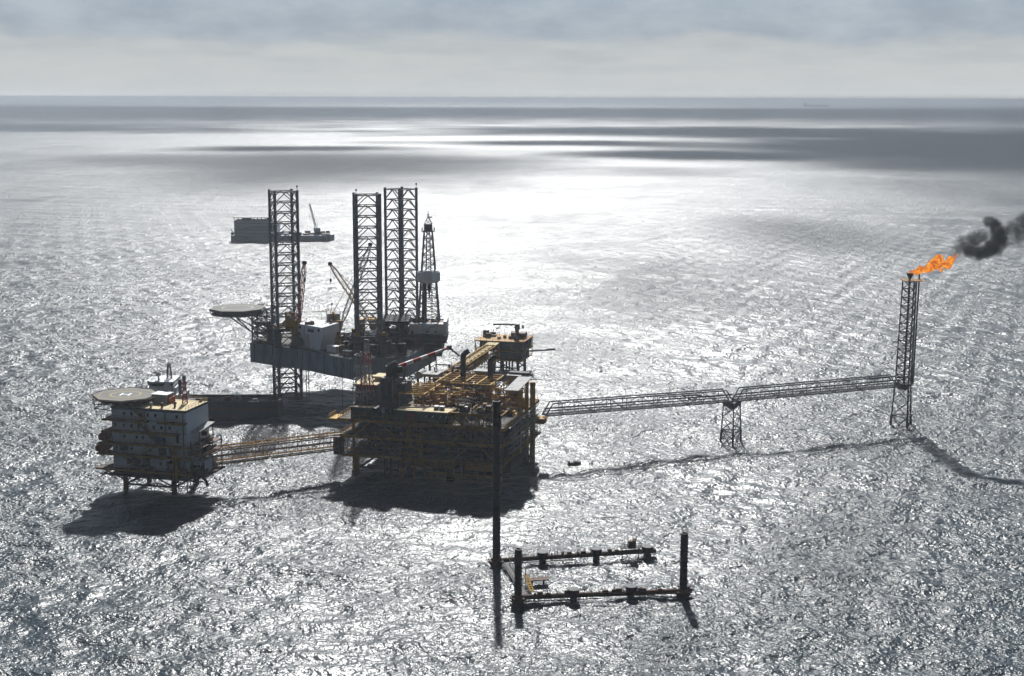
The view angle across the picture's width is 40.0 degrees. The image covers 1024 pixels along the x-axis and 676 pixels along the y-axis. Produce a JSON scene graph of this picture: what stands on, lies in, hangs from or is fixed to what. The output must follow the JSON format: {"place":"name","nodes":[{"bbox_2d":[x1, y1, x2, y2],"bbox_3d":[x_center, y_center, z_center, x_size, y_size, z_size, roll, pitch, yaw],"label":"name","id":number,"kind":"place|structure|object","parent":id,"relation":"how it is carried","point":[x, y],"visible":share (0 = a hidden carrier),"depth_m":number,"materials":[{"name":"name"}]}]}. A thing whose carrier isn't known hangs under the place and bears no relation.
{"place":"outdoors","nodes":[
{"label":"outdoors","id":0,"kind":"place"},
{"bbox_2d":[327,344,338,352],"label":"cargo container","id":1,"kind":"object","parent":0,"point":[331,348],"visible":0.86,"depth_m":481.47,"materials":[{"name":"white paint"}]},
{"bbox_2d":[0,99,1023,675],"bbox_3d":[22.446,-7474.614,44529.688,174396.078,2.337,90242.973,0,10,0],"label":"sea","id":2,"kind":"structure","parent":0,"point":[620,249],"depth_m":527.07,"materials":[{"name":"grey liquid"}]},
{"bbox_2d":[88,381,225,494],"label":"accommodation platform","id":3,"kind":"structure","parent":2,"relation":"in","point":[141,419],"depth_m":372.22,"materials":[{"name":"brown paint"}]},
{"bbox_2d":[95,441,112,451],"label":"lifeboat","id":4,"kind":"object","parent":3,"relation":"hanging from","point":[99,446],"visible":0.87,"depth_m":374.63,"materials":[{"name":"orange paint"}]},
{"bbox_2d":[98,430,111,439],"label":"lifeboat","id":5,"kind":"object","parent":3,"relation":"hanging from","point":[104,435],"visible":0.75,"depth_m":373.96,"materials":[{"name":"orange paint"}]},
{"bbox_2d":[155,437,165,445],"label":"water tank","id":6,"kind":"object","parent":3,"relation":"on","point":[158,440],"visible":1,"depth_m":369.05,"materials":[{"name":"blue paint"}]},
{"bbox_2d":[208,426,345,465],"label":"link bridge","id":7,"kind":"structure","parent":3,"relation":"attached to","point":[288,453],"depth_m":386.42,"materials":[{"name":"paint"}]},
{"bbox_2d":[147,358,282,418],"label":"supply vessel","id":8,"kind":"object","parent":2,"relation":"on","point":[254,406],"visible":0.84,"depth_m":466.36,"materials":[{"name":"brown paint"}]},
{"bbox_2d":[231,215,334,241],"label":"accommodation barge","id":9,"kind":"object","parent":2,"relation":"on","point":[247,228],"visible":0.84,"depth_m":1044.69,"materials":[{"name":"paint"}]},
{"bbox_2d":[309,204,319,234],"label":"deck crane","id":10,"kind":"object","parent":9,"relation":"on","point":[316,229],"visible":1,"depth_m":1056.00,"materials":[{"name":"paint"}]},
{"bbox_2d":[209,183,448,402],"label":"jackup rig","id":11,"kind":"object","parent":2,"relation":"in","point":[401,341],"visible":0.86,"depth_m":491.81,"materials":[{"name":"grey paint"}]},
{"bbox_2d":[283,261,306,338],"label":"deck crane","id":12,"kind":"object","parent":11,"relation":"on","point":[293,324],"visible":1,"depth_m":487.50,"materials":[{"name":"paint"}]},
{"bbox_2d":[342,350,352,356],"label":"cargo container","id":13,"kind":"object","parent":11,"relation":"on","point":[348,352],"visible":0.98,"depth_m":475.34,"materials":[{"name":"grey metal"}]},
{"bbox_2d":[328,243,372,344],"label":"deck crane","id":14,"kind":"object","parent":11,"relation":"on","point":[338,335],"visible":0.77,"depth_m":492.80,"materials":[{"name":"paint"}]},
{"bbox_2d":[328,262,384,335],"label":"deck crane","id":15,"kind":"object","parent":11,"relation":"on","point":[352,293],"visible":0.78,"depth_m":491.34,"materials":[{"name":"paint"}]},
{"bbox_2d":[328,348,547,485],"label":"production platform","id":16,"kind":"structure","parent":2,"relation":"in","point":[400,421],"depth_m":391.90,"materials":[{"name":"paint"}]},
{"bbox_2d":[352,352,369,404],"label":"vent tower","id":17,"kind":"structure","parent":16,"relation":"on","point":[360,365],"depth_m":393.42,"materials":[{"name":"grey metal"}]},
{"bbox_2d":[359,332,375,403],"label":"radio mast","id":18,"kind":"object","parent":16,"relation":"on","point":[369,364],"visible":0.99,"depth_m":393.62,"materials":[{"name":"red metal"}]},
{"bbox_2d":[385,345,459,377],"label":"pedestal crane","id":19,"kind":"object","parent":16,"relation":"on","point":[396,371],"visible":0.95,"depth_m":400.96,"materials":[{"name":"grey paint"}]},
{"bbox_2d":[415,341,498,391],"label":"link bridge","id":20,"kind":"structure","parent":16,"relation":"attached to","point":[477,358],"depth_m":515.51,"materials":[{"name":"yellow paint"},{"name":"brown paint"},{"name":"galvanised steel"}]},
{"bbox_2d":[488,400,503,567],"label":"steel pile","id":21,"kind":"object","parent":2,"relation":"in","point":[496,560],"visible":0.99,"depth_m":316.76,"materials":[{"name":"brown paint"}]},
{"bbox_2d":[502,559,534,593],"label":"cross walkway","id":22,"kind":"structure","parent":21,"relation":"attached to","point":[509,569],"depth_m":305.68,"materials":[{"name":"metal"}]},
{"bbox_2d":[474,328,554,372],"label":"wellhead platform","id":23,"kind":"structure","parent":2,"relation":"in","point":[512,349],"depth_m":544.06,"materials":[{"name":"metal"}]},
{"bbox_2d":[493,323,523,339],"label":"swing crane","id":24,"kind":"object","parent":23,"relation":"on","point":[517,327],"visible":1,"depth_m":545.24,"materials":[{"name":"metal"}]},
{"bbox_2d":[509,548,524,606],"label":"steel pile","id":25,"kind":"object","parent":2,"relation":"in","point":[519,599],"visible":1,"depth_m":295.31,"materials":[{"name":"brown paint"}]},
{"bbox_2d":[526,573,548,584],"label":"landing stage","id":26,"kind":"object","parent":2,"relation":"in","point":[543,579],"visible":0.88,"depth_m":306.57,"materials":[{"name":"brown paint"}]},
{"bbox_2d":[491,544,655,564],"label":"jacket frame","id":27,"kind":"object","parent":2,"relation":"in","point":[595,553],"visible":0.95,"depth_m":323.58,"materials":[{"name":"brown paint"}]},
{"bbox_2d":[619,536,641,559],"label":"access platform","id":28,"kind":"structure","parent":27,"relation":"on","point":[632,543],"depth_m":325.65,"materials":[{"name":"metal"}]},
{"bbox_2d":[567,461,580,464],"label":"boat","id":29,"kind":"object","parent":2,"relation":"on","point":[574,462],"visible":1,"depth_m":408.94,"materials":[{"name":"black metal"}]},
{"bbox_2d":[511,584,691,601],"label":"jacket frame","id":30,"kind":"object","parent":2,"relation":"in","point":[573,594],"visible":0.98,"depth_m":298.01,"materials":[{"name":"brown paint"}]},
{"bbox_2d":[674,532,692,598],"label":"steel pile","id":31,"kind":"object","parent":2,"relation":"in","point":[683,592],"visible":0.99,"depth_m":299.03,"materials":[{"name":"brown paint"}]},
{"bbox_2d":[720,400,741,445],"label":"bridge pier","id":32,"kind":"structure","parent":2,"relation":"in","point":[732,405],"depth_m":436.45,"materials":[{"name":"blue paint"}]},
{"bbox_2d":[542,388,733,416],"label":"flare bridge","id":33,"kind":"structure","parent":32,"relation":"on","point":[681,394],"depth_m":422.92,"materials":[{"name":"blue paint"}]},
{"bbox_2d":[732,374,900,401],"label":"flare bridge","id":34,"kind":"structure","parent":32,"relation":"on","point":[818,392],"depth_m":444.73,"materials":[{"name":"blue paint"}]},
{"bbox_2d":[803,102,828,106],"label":"tanker","id":35,"kind":"object","parent":2,"relation":"on","point":[805,104],"visible":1,"depth_m":21676.15,"materials":[{"name":"black metal"}]},
{"bbox_2d":[889,273,925,428],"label":"flare tower","id":36,"kind":"structure","parent":2,"relation":"in","point":[904,385],"depth_m":453.69,"materials":[{"name":"metal"}]},
{"bbox_2d":[909,254,956,275],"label":"gas flame","id":37,"kind":"object","parent":36,"relation":"attached to","point":[937,262],"visible":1,"depth_m":448.30,"materials":[{"name":"orange"}]},
{"bbox_2d":[0,0,1023,101],"label":"sky","id":38,"kind":"structure","parent":0,"point":[553,50],"materials":[{"name":"grey"}]}
]}

